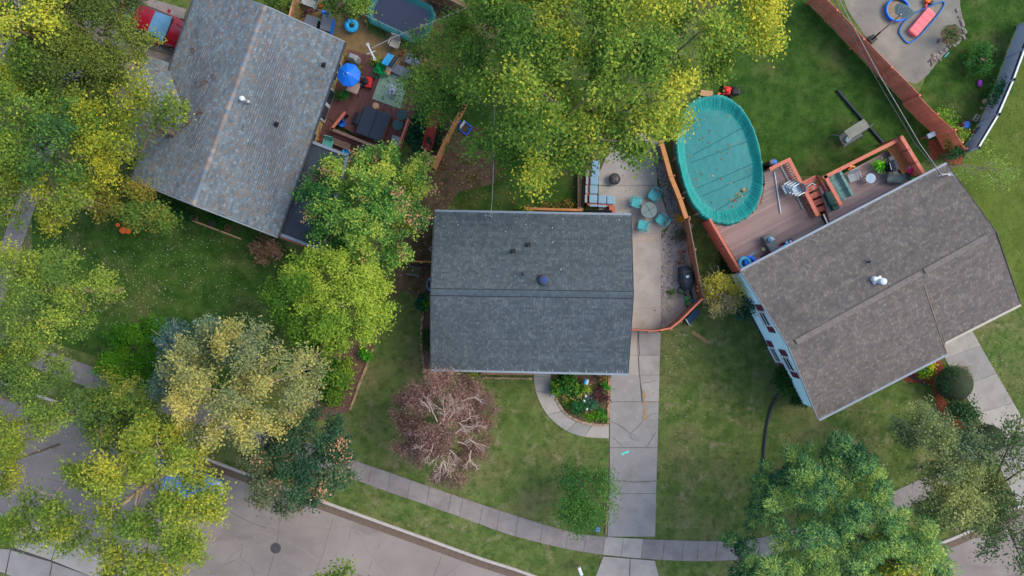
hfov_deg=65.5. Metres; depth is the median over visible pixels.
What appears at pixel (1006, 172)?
tree
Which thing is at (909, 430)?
sage green tree
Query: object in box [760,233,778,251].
deck box
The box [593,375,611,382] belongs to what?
red fern
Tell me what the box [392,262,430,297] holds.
side soil
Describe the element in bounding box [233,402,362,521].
dark maple
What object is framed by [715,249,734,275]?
pool side grass
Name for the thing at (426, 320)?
soil strip
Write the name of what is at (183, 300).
corner lawn
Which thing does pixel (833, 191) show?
deck railing
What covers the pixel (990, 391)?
neighbour driveway
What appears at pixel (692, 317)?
leaning panel
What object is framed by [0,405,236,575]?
thin yellow tree
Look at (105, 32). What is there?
understory tree
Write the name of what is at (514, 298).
house
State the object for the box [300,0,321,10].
wheelbarrow
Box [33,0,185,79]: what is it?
garage driveway
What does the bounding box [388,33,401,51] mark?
folding chair
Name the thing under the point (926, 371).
lime shrub
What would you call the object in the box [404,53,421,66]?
garden table
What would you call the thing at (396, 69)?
sun lounger
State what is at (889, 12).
kiddie pool
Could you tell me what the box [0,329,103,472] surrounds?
speckled yellow tree
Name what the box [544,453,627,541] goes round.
young tree
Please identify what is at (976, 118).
cinder block
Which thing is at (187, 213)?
bush
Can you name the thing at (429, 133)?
slide
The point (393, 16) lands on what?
trampoline
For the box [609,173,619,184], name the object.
fire pit
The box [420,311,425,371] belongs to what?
bed edging
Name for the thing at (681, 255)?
stepping board
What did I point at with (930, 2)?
ride on toy
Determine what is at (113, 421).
olive sapling
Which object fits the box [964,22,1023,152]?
vinyl fence
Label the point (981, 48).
weed clump
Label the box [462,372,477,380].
yellow shrub
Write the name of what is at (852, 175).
deck chair
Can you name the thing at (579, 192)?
fence
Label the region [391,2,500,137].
leafy tree
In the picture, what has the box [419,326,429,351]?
side bush
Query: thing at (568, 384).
hosta bush
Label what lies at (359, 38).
paver patio
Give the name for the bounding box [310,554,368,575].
roadside tree
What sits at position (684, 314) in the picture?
board fence
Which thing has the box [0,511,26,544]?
verge bush
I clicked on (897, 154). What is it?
deck bench
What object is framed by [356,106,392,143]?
hot tub
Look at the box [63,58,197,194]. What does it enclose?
tree
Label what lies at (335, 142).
wood bench
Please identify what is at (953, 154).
weed clump
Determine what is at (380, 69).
spider plant
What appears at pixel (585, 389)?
lime plant
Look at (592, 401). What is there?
blue green perennial
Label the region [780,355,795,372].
window
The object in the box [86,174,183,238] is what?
orange tinted tree
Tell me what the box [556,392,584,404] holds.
tan fern edge
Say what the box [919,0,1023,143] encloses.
garden lawn
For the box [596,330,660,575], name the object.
driveway
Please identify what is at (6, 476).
yellow verge tree
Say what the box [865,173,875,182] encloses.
side table
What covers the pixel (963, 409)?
loose shrub
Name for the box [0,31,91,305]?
side sidewalk
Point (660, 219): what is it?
patio chair
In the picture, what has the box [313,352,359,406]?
bed shrub
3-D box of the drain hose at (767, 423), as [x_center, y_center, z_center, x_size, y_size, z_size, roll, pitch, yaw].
[15.052,8.733,46.930,0.440,0.143,5.212,11,90,0]
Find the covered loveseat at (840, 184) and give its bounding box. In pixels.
[825,170,852,200]
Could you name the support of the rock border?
on the garden lawn at (971, 11)
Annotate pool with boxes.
[672,94,762,225]
[884,0,909,21]
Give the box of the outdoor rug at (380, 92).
[372,74,407,108]
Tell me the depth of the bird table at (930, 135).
45.80 m
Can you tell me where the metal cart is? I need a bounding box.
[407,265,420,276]
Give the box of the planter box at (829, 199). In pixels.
[823,190,839,210]
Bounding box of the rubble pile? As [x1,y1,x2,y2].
[928,53,941,65]
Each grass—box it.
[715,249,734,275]
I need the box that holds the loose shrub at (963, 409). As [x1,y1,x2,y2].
[943,393,985,429]
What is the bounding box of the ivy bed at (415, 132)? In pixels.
[401,108,443,156]
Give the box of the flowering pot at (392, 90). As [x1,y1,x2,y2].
[385,82,400,97]
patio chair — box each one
[630,196,641,207]
[637,219,649,232]
[646,186,662,202]
[654,212,670,226]
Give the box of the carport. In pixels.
[280,141,351,251]
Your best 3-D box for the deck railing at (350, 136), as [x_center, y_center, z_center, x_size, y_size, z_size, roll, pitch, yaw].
[-9.160,-8.639,46.189,2.719,0.882,0.170,22,90,0]
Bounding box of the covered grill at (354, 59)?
[346,53,360,66]
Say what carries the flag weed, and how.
on the gravel strip at (675, 312)
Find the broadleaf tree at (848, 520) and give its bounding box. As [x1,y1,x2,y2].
[717,428,963,575]
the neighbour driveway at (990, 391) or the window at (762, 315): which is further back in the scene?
the neighbour driveway at (990, 391)
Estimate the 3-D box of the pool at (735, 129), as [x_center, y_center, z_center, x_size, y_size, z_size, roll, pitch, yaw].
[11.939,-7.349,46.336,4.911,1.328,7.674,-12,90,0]
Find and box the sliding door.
[320,88,334,122]
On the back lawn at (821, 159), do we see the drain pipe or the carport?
the drain pipe
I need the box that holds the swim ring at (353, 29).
[344,19,358,32]
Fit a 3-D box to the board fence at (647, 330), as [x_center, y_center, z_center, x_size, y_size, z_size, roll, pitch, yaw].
[7.599,2.449,46.175,1.749,1.650,0.175,2,90,0]
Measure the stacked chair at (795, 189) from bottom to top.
0.842 m
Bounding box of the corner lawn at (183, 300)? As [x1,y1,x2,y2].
[32,176,319,393]
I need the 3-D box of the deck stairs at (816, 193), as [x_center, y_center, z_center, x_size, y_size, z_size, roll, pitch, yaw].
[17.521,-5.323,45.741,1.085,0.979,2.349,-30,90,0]
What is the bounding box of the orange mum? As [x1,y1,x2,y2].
[673,213,687,224]
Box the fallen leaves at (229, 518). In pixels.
[1,150,686,566]
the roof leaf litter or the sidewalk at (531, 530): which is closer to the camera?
the roof leaf litter
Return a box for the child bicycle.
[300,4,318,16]
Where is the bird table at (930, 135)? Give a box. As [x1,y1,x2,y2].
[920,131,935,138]
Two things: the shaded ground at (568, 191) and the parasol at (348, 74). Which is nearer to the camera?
the parasol at (348, 74)
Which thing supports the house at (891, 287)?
on the ground at (716, 376)
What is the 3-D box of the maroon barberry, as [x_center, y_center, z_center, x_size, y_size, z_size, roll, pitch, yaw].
[5.236,6.254,46.627,1.170,0.788,1.249,0,90,0]
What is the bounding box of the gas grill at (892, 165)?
[884,156,898,175]
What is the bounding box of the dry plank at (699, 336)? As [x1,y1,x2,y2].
[691,330,709,343]
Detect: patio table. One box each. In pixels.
[346,84,361,96]
[640,202,657,218]
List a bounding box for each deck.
[326,49,421,151]
[715,162,824,266]
[813,151,911,224]
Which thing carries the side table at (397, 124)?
on the deck at (352, 105)
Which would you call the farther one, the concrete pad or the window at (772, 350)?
the concrete pad
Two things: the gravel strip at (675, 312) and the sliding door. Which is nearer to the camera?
the sliding door
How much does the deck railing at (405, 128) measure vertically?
0.832 m
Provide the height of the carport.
2.630 m
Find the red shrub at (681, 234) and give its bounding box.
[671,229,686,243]
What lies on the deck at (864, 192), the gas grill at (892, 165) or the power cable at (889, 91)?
the gas grill at (892, 165)
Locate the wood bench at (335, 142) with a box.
[333,137,350,150]
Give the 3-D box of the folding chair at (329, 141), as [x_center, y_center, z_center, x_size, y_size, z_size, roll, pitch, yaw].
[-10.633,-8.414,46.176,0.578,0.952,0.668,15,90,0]
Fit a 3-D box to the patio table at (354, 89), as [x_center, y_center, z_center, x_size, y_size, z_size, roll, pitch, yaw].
[-9.155,-11.552,46.227,0.700,0.745,0.600,20,90,0]
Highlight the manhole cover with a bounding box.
[270,543,280,553]
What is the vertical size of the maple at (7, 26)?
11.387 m
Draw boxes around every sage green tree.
[883,394,958,454]
[905,407,1022,547]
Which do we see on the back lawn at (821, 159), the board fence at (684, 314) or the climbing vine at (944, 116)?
the climbing vine at (944, 116)
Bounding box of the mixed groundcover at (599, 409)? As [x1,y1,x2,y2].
[593,405,610,423]
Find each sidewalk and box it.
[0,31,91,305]
[0,332,1023,560]
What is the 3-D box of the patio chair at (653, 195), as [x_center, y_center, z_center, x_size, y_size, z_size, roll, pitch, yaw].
[8.330,-5.448,46.527,0.672,0.951,0.770,35,90,0]
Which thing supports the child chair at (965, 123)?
on the garden lawn at (971, 11)
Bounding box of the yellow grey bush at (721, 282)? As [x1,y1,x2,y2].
[697,264,751,319]
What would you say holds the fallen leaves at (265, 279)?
on the ground at (716, 376)
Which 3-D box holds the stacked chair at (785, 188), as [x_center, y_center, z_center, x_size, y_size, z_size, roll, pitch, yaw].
[15.839,-5.756,45.581,0.690,0.842,0.640,-28,90,0]
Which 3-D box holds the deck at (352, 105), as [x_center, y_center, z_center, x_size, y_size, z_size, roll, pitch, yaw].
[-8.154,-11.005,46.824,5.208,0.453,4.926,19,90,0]
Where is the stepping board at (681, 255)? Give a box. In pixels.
[677,250,684,263]
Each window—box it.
[756,310,771,326]
[767,346,781,362]
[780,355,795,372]
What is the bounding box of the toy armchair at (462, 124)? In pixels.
[458,120,472,135]
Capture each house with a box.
[114,0,346,237]
[430,210,633,375]
[729,162,1020,420]
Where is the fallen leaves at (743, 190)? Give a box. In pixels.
[694,115,751,207]
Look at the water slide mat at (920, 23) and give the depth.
46.69 m
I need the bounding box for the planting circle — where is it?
[941,24,960,43]
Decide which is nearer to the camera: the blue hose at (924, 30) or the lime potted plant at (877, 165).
the lime potted plant at (877, 165)
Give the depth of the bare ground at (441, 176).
47.00 m
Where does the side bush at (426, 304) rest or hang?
on the side soil at (402, 283)
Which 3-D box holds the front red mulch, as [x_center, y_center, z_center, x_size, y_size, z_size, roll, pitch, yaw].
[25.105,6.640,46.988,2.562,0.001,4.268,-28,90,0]
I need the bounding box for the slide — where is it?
[421,110,442,150]
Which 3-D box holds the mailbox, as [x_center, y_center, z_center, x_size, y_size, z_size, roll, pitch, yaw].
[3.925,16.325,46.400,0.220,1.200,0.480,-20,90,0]
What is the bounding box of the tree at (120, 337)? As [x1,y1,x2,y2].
[87,313,182,397]
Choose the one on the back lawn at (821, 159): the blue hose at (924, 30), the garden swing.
the garden swing
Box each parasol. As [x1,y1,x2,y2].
[337,63,360,86]
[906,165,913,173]
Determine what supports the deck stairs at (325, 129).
on the ground at (716, 376)
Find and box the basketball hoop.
[866,3,913,43]
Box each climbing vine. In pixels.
[935,105,960,127]
[944,122,974,149]
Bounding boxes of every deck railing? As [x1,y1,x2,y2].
[330,112,348,129]
[330,128,374,148]
[398,119,410,149]
[702,218,740,272]
[765,157,818,216]
[817,138,898,180]
[821,174,841,205]
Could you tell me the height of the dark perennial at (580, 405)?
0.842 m
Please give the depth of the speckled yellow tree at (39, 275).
38.78 m
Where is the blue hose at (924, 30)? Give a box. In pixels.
[898,1,944,43]
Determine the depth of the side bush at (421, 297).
46.40 m
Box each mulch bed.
[301,330,373,420]
[928,140,965,167]
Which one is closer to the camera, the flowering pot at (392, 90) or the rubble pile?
the flowering pot at (392, 90)
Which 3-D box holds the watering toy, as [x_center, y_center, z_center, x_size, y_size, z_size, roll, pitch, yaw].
[-9.892,-9.665,46.410,0.400,0.380,0.570,0,90,0]
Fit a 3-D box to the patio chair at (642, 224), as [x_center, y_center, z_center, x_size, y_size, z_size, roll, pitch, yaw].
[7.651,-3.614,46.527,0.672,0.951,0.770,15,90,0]
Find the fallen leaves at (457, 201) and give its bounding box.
[389,121,573,322]
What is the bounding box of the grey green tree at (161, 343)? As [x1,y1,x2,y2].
[142,312,269,404]
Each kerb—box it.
[0,512,126,573]
[1,381,1023,575]
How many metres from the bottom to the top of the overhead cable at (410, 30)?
2.240 m
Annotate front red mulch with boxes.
[903,360,963,428]
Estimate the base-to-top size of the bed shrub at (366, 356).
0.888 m
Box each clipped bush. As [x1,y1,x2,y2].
[932,363,973,404]
[967,420,1005,453]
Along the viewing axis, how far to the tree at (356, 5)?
44.46 m
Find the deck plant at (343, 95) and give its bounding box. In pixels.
[333,86,350,100]
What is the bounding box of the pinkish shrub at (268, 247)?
[243,232,285,266]
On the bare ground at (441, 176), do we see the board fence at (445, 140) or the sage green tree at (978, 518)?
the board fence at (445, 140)
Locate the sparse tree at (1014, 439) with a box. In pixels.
[932,394,1023,575]
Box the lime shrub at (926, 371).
[913,362,938,384]
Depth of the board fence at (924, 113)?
45.92 m
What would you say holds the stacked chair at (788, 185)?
on the stacked chair at (785, 188)
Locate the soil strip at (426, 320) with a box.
[422,307,432,372]
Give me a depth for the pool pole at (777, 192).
45.91 m
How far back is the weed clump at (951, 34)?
46.08 m
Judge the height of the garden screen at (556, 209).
0.750 m
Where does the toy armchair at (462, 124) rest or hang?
on the bare ground at (441, 176)
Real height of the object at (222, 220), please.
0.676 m
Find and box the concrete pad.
[844,0,962,83]
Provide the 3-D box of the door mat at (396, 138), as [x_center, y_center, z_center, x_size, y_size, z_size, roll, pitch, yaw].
[-6.830,-8.607,46.570,0.500,0.030,0.580,20,90,0]
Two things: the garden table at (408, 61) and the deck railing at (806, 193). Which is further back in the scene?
the garden table at (408, 61)
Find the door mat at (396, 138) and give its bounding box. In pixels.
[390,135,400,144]
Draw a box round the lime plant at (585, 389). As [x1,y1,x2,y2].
[578,383,593,397]
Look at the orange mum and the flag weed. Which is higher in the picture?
the orange mum
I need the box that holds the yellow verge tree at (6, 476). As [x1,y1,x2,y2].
[0,434,59,501]
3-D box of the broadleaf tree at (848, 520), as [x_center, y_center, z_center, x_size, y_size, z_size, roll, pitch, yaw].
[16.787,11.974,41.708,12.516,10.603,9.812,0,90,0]
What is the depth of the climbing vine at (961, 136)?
45.87 m
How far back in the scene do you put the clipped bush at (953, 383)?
45.38 m
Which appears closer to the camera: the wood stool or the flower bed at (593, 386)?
the wood stool
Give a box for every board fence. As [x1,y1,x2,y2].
[289,0,301,18]
[401,260,430,262]
[430,0,469,15]
[432,104,467,170]
[632,328,660,332]
[656,298,704,332]
[657,139,690,219]
[682,219,705,296]
[806,0,918,101]
[902,94,963,148]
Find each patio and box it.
[298,0,441,88]
[599,133,670,328]
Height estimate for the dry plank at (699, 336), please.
0.040 m
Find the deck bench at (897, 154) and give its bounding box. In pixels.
[885,144,908,174]
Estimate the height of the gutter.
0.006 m
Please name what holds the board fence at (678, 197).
on the gravel strip at (675, 312)
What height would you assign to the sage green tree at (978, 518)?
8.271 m
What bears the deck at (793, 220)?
on the ground at (716, 376)
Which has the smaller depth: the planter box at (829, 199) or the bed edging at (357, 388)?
the planter box at (829, 199)
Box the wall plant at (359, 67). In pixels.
[357,63,364,79]
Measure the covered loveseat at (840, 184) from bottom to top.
0.823 m
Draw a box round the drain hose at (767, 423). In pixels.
[761,394,777,474]
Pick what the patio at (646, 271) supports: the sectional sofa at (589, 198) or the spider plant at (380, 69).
the sectional sofa at (589, 198)
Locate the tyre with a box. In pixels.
[426,277,430,290]
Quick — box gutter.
[0,385,1021,575]
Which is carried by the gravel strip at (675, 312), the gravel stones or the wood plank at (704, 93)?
the gravel stones
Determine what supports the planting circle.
on the concrete pad
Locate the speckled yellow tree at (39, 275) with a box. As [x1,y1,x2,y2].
[0,234,127,366]
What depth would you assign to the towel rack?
45.94 m
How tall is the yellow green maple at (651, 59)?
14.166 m
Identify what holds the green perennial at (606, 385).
on the flower bed at (593, 386)
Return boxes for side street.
[0,0,20,61]
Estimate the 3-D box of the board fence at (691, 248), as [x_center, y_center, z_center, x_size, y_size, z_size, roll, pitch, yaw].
[10.492,-1.704,46.125,0.172,1.750,4.550,-11,90,0]
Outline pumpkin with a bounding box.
[119,227,124,233]
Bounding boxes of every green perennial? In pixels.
[583,395,599,411]
[600,379,614,392]
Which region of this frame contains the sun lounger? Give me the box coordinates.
[385,61,410,77]
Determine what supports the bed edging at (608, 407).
on the ground at (716, 376)
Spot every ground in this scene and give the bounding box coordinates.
[0,0,1023,575]
[395,120,498,260]
[450,80,591,210]
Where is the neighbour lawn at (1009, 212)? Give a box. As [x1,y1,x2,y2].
[950,59,1023,314]
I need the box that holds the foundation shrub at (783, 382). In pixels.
[765,364,807,410]
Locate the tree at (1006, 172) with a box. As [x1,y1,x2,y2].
[949,139,1022,196]
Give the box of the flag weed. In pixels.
[666,287,676,298]
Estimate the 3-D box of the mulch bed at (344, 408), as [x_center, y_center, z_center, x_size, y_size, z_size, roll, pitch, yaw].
[-10.708,5.184,46.996,3.611,0.001,5.682,21,90,0]
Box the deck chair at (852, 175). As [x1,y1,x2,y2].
[844,167,861,182]
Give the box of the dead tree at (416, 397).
[384,367,505,501]
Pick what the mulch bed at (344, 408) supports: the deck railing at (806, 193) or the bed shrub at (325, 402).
the bed shrub at (325, 402)
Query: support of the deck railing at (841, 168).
on the deck at (864, 192)
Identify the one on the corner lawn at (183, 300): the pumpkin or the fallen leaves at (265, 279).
the pumpkin
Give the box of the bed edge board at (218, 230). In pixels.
[193,221,241,239]
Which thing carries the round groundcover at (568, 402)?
on the flower bed at (593, 386)
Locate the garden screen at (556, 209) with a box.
[524,207,582,210]
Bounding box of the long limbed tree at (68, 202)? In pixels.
[0,153,109,240]
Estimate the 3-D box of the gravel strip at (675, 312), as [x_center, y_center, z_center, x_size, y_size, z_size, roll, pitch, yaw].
[9.469,-3.460,46.994,2.264,0.001,11.558,-5,90,0]
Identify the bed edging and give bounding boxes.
[349,349,373,409]
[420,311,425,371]
[482,376,531,379]
[555,398,608,425]
[605,501,608,533]
[607,376,610,422]
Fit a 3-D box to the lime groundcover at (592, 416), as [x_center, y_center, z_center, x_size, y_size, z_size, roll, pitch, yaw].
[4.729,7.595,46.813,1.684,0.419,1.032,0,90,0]
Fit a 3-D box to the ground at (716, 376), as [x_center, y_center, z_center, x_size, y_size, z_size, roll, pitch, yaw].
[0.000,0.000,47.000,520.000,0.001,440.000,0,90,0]
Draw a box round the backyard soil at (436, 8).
[282,0,511,78]
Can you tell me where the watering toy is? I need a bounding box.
[339,117,345,126]
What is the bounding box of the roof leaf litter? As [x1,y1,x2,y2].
[190,47,243,130]
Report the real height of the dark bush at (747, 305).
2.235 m
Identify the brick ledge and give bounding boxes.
[481,372,531,374]
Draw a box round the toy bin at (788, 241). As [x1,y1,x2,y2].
[781,238,792,244]
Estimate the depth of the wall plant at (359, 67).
46.31 m
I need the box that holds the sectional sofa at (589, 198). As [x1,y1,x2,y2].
[581,159,614,212]
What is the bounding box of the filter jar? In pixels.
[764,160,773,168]
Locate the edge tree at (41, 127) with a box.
[0,54,119,196]
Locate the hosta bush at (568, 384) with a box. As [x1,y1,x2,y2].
[549,374,583,398]
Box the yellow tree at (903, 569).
[831,517,938,575]
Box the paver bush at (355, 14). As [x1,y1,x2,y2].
[345,4,368,18]
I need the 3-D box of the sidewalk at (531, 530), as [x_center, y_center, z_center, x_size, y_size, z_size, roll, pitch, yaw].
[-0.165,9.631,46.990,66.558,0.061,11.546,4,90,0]
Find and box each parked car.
[116,0,184,50]
[154,458,224,499]
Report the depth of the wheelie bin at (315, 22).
46.09 m
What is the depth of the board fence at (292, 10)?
46.01 m
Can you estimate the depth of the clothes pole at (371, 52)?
44.78 m
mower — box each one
[359,76,373,88]
[720,84,746,97]
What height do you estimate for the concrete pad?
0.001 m
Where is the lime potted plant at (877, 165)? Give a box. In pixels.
[871,158,887,173]
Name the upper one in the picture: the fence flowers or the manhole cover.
the fence flowers
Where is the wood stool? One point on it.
(375, 105)
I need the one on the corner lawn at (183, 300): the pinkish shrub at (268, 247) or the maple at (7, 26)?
the pinkish shrub at (268, 247)
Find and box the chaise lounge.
[885,172,905,183]
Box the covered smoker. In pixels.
[678,266,693,289]
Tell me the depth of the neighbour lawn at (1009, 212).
47.00 m
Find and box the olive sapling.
[70,361,170,464]
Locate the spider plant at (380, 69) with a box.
[371,58,387,77]
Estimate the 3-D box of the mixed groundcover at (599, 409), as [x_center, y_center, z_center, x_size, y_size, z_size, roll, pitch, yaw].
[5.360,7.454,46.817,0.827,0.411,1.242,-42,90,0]
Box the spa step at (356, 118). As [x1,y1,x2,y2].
[352,112,361,124]
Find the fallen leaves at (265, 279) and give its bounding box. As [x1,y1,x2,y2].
[21,219,1023,497]
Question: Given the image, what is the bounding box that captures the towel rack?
[382,53,399,67]
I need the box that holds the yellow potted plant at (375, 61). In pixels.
[368,50,381,66]
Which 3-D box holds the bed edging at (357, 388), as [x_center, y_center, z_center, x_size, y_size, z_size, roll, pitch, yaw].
[-8.881,5.387,46.953,0.195,0.124,3.810,21,90,0]
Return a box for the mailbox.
[577,564,582,575]
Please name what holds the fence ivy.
on the bare ground at (441, 176)
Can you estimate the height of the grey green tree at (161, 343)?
6.972 m
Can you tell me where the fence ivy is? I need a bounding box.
[437,125,458,153]
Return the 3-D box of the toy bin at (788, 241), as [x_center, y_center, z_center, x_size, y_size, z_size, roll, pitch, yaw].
[15.833,-2.527,45.763,0.640,0.475,0.412,-28,90,0]
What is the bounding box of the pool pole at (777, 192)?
[774,172,780,212]
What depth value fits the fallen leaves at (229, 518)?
46.94 m
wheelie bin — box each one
[304,15,320,29]
[320,14,335,34]
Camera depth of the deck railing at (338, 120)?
45.75 m
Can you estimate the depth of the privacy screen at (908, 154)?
44.58 m
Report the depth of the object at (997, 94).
45.98 m
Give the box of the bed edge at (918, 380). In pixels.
[909,375,927,385]
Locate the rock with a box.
[950,144,968,151]
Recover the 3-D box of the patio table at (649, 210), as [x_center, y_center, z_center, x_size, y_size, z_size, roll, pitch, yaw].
[7.961,-4.523,46.616,0.996,0.771,0.996,-30,90,0]
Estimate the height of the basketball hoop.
3.508 m
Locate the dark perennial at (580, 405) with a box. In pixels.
[564,393,588,417]
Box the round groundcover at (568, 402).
[560,394,576,410]
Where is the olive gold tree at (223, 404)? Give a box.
[151,310,333,458]
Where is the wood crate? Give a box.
[384,67,390,75]
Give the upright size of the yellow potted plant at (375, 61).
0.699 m
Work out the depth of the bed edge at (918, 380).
46.91 m
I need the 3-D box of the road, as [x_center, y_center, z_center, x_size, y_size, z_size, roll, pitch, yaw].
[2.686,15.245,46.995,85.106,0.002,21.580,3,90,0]
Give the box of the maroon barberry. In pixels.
[593,384,611,403]
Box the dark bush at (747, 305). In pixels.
[729,290,755,323]
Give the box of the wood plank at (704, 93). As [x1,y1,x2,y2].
[700,90,712,95]
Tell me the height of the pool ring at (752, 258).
0.220 m
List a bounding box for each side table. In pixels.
[392,120,402,130]
[397,110,407,119]
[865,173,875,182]
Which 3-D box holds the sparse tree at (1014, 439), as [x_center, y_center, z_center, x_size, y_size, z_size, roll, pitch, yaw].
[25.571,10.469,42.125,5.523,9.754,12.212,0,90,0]
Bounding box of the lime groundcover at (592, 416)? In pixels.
[578,409,606,422]
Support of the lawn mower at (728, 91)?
on the back lawn at (821, 159)
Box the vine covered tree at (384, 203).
[287,139,442,275]
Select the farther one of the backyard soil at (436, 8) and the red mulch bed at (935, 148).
the backyard soil at (436, 8)
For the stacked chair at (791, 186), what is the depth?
45.34 m
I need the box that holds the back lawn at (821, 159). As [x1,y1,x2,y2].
[692,0,943,175]
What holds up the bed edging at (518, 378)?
on the ground at (716, 376)
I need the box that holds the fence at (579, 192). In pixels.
[578,175,581,208]
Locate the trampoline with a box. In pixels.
[357,0,440,52]
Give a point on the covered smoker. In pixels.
(685, 278)
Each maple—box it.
[0,0,76,93]
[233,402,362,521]
[446,0,793,207]
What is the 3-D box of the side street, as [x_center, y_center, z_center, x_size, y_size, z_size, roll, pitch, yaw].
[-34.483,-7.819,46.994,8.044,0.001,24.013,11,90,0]
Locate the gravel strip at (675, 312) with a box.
[647,135,696,327]
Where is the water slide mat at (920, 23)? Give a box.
[907,8,934,37]
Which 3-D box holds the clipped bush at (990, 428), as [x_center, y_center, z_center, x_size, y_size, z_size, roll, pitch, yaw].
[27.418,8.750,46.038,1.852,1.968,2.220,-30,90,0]
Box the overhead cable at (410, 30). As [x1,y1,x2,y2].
[372,8,465,47]
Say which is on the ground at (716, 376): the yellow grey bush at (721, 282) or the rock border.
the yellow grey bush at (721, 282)
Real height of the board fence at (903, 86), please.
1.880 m
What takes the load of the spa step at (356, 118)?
on the deck at (352, 105)
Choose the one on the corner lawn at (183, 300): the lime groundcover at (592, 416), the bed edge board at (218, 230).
the bed edge board at (218, 230)
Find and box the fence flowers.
[541,199,577,211]
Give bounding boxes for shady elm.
[17,0,166,117]
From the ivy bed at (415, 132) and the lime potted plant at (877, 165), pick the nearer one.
the lime potted plant at (877, 165)
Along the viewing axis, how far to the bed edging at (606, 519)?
46.91 m
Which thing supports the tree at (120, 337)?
on the corner lawn at (183, 300)
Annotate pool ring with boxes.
[738,256,751,267]
[744,256,754,265]
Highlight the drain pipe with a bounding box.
[836,89,883,142]
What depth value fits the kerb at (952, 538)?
46.88 m
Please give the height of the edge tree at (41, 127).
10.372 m
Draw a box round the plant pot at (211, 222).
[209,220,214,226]
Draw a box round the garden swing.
[831,119,868,150]
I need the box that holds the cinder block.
[972,114,979,121]
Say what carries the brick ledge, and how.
on the ground at (716, 376)
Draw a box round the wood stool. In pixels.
[372,102,379,109]
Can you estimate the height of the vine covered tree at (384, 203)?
7.306 m
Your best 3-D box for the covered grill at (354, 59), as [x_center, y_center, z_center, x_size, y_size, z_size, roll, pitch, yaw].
[-9.149,-13.251,46.060,0.780,1.080,0.440,20,90,0]
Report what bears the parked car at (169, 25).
on the garage driveway at (178, 12)
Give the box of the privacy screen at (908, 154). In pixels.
[878,135,924,177]
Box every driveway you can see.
[0,526,112,575]
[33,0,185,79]
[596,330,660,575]
[944,331,1023,509]
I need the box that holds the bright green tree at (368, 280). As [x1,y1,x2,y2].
[254,239,400,361]
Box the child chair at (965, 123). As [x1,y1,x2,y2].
[960,120,969,129]
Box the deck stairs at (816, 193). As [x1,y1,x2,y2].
[802,175,827,215]
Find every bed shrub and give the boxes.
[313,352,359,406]
[316,389,341,408]
[356,344,373,363]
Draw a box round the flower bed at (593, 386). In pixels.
[553,375,608,423]
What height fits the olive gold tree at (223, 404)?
10.044 m
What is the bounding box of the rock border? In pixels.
[936,9,966,56]
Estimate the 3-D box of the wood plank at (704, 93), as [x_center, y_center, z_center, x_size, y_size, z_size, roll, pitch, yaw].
[11.456,-11.454,46.932,0.720,0.135,0.330,6,90,0]
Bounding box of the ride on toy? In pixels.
[924,0,933,7]
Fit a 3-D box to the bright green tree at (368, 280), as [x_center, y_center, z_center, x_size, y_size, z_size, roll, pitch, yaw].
[-9.357,0.631,42.988,6.881,8.036,6.534,41,90,0]
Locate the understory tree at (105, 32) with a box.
[9,0,136,154]
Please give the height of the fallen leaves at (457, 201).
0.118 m
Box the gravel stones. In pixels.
[650,144,685,298]
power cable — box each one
[491,75,495,209]
[834,0,942,176]
[840,1,942,175]
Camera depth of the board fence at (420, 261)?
45.26 m
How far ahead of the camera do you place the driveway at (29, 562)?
46.97 m
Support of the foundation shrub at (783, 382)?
on the ground at (716, 376)
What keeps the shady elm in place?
on the ground at (716, 376)
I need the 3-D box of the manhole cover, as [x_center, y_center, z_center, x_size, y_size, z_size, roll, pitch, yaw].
[-13.941,15.357,46.983,0.620,0.022,0.617,0,90,0]
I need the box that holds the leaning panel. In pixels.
[685,308,699,325]
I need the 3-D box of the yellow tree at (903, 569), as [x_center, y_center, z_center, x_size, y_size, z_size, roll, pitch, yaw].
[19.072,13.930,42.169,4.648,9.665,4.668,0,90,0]
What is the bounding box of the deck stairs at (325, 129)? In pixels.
[317,118,364,156]
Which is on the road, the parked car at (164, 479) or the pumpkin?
the parked car at (164, 479)
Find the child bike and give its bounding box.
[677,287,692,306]
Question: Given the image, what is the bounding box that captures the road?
[0,392,1023,575]
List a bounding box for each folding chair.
[322,135,333,147]
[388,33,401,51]
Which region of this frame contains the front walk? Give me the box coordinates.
[534,374,608,437]
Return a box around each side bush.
[413,293,429,311]
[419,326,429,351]
[421,295,429,313]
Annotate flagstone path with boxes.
[660,266,681,321]
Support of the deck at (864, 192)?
on the ground at (716, 376)
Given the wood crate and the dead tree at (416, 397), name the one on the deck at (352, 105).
the wood crate
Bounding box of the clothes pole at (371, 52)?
[366,43,375,60]
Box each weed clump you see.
[935,142,972,165]
[940,22,962,52]
[962,37,998,79]
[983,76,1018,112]
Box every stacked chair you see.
[780,180,797,194]
[785,181,800,195]
[788,182,803,195]
[791,183,806,196]

